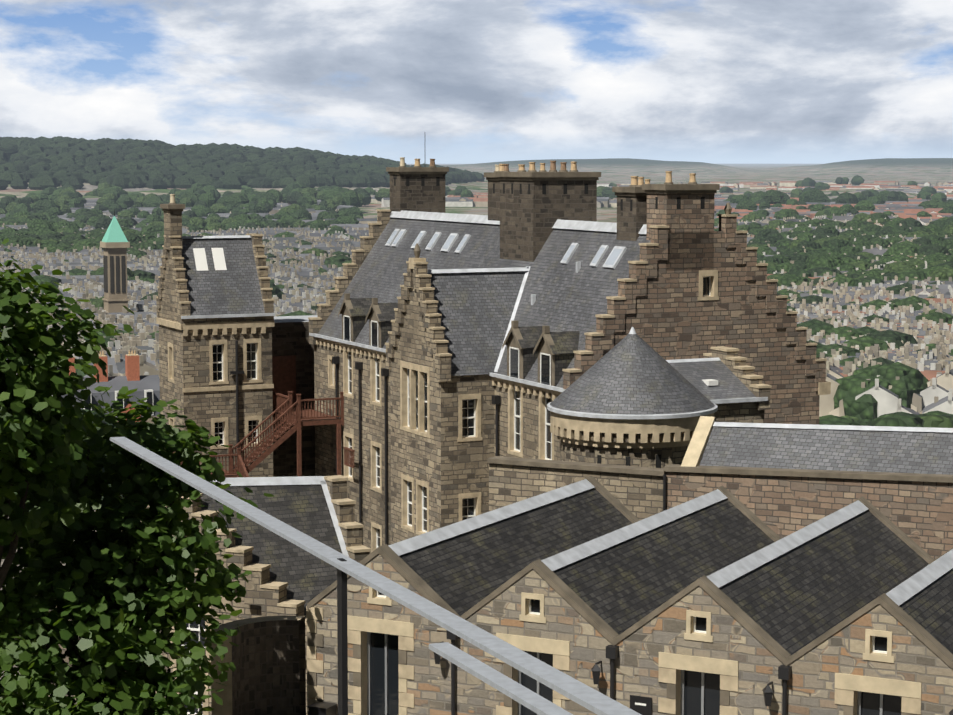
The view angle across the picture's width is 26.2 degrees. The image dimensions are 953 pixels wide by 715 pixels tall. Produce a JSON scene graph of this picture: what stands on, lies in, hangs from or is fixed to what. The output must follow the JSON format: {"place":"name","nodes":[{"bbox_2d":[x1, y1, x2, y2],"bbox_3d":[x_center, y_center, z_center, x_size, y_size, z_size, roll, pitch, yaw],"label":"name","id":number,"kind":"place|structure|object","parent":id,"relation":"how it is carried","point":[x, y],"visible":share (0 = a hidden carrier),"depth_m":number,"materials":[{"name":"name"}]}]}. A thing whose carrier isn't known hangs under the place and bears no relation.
{"place":"outdoors","nodes":[
{"label":"outdoors","id":0,"kind":"place"},
{"bbox_2d":[0,510,95,703],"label":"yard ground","id":1,"kind":"structure","parent":0,"point":[2,561],"depth_m":113.48,"materials":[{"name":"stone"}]},
{"bbox_2d":[0,238,134,588],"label":"tree","id":2,"kind":"object","parent":1,"relation":"on","point":[38,440],"visible":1,"depth_m":44.58,"materials":[{"name":"green plant"}]},
{"bbox_2d":[0,386,273,714],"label":"tree","id":3,"kind":"object","parent":1,"relation":"on","point":[108,590],"visible":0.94,"depth_m":46.40,"materials":[{"name":"green plant"}]},
{"bbox_2d":[41,475,370,714],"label":"building","id":4,"kind":"structure","parent":1,"relation":"on","point":[284,586],"depth_m":61.00,"materials":[{"name":"stone"}]},
{"bbox_2d":[156,194,354,477],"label":"stone tower building","id":5,"kind":"structure","parent":1,"relation":"on","point":[236,364],"depth_m":101.38,"materials":[{"name":"stone"}]},
{"bbox_2d":[308,157,830,552],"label":"hospital","id":6,"kind":"structure","parent":1,"relation":"on","point":[453,352],"depth_m":84.58,"materials":[{"name":"stone"}]},
{"bbox_2d":[547,327,771,467],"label":"round turret","id":7,"kind":"object","parent":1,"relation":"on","point":[632,398],"visible":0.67,"depth_m":71.25,"materials":[{"name":"stone"}]},
{"bbox_2d":[487,416,952,559],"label":"building","id":8,"kind":"structure","parent":1,"relation":"on","point":[781,481],"depth_m":63.66,"materials":[{"name":"stone"}]},
{"bbox_2d":[110,437,640,714],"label":"railing","id":9,"kind":"object","parent":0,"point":[575,690],"visible":1,"depth_m":4.94,"materials":[{"name":"metal"}]},
{"bbox_2d":[0,155,952,222],"bbox_3d":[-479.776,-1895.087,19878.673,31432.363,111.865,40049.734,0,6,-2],"label":"terrain ground","id":10,"kind":"structure","parent":0,"point":[904,171],"depth_m":8900.04,"materials":[{"name":"green plant"}]},
{"bbox_2d":[52,350,159,423],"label":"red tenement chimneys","id":11,"kind":"object","parent":10,"relation":"on","point":[148,386],"visible":0.19,"depth_m":368.84,"materials":[{"name":"brick"}]},
{"bbox_2d":[100,211,129,312],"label":"tower","id":12,"kind":"structure","parent":10,"relation":"on","point":[114,244],"depth_m":636.97,"materials":[{"name":"grey stone"}]},
{"bbox_2d":[0,136,952,419],"bbox_3d":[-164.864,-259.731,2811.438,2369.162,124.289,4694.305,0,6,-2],"label":"city trees","id":13,"kind":"object","parent":10,"relation":"on","point":[196,174],"visible":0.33,"depth_m":2168.27,"materials":[{"name":"green plant"}]},
{"bbox_2d":[0,181,952,417],"bbox_3d":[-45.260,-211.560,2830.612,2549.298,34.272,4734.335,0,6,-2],"label":"city blocks","id":14,"kind":"structure","parent":10,"relation":"on","point":[934,366],"depth_m":783.97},
{"bbox_2d":[14,409,952,510],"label":"slope trees","id":15,"kind":"object","parent":10,"relation":"on","point":[935,419],"depth_m":296.87,"materials":[{"name":"green plant"}]},
{"bbox_2d":[0,0,952,163],"label":"sky","id":16,"kind":"structure","parent":0,"point":[444,81],"materials":[{"name":"white"}]},
{"label":"yard ground","id":17,"kind":"structure","parent":0,"visible":0},
{"bbox_2d":[306,475,952,714],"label":"cart sheds","id":18,"kind":"object","parent":17,"relation":"on","point":[721,600],"visible":0.83,"depth_m":48.51,"materials":[{"name":"stone"}]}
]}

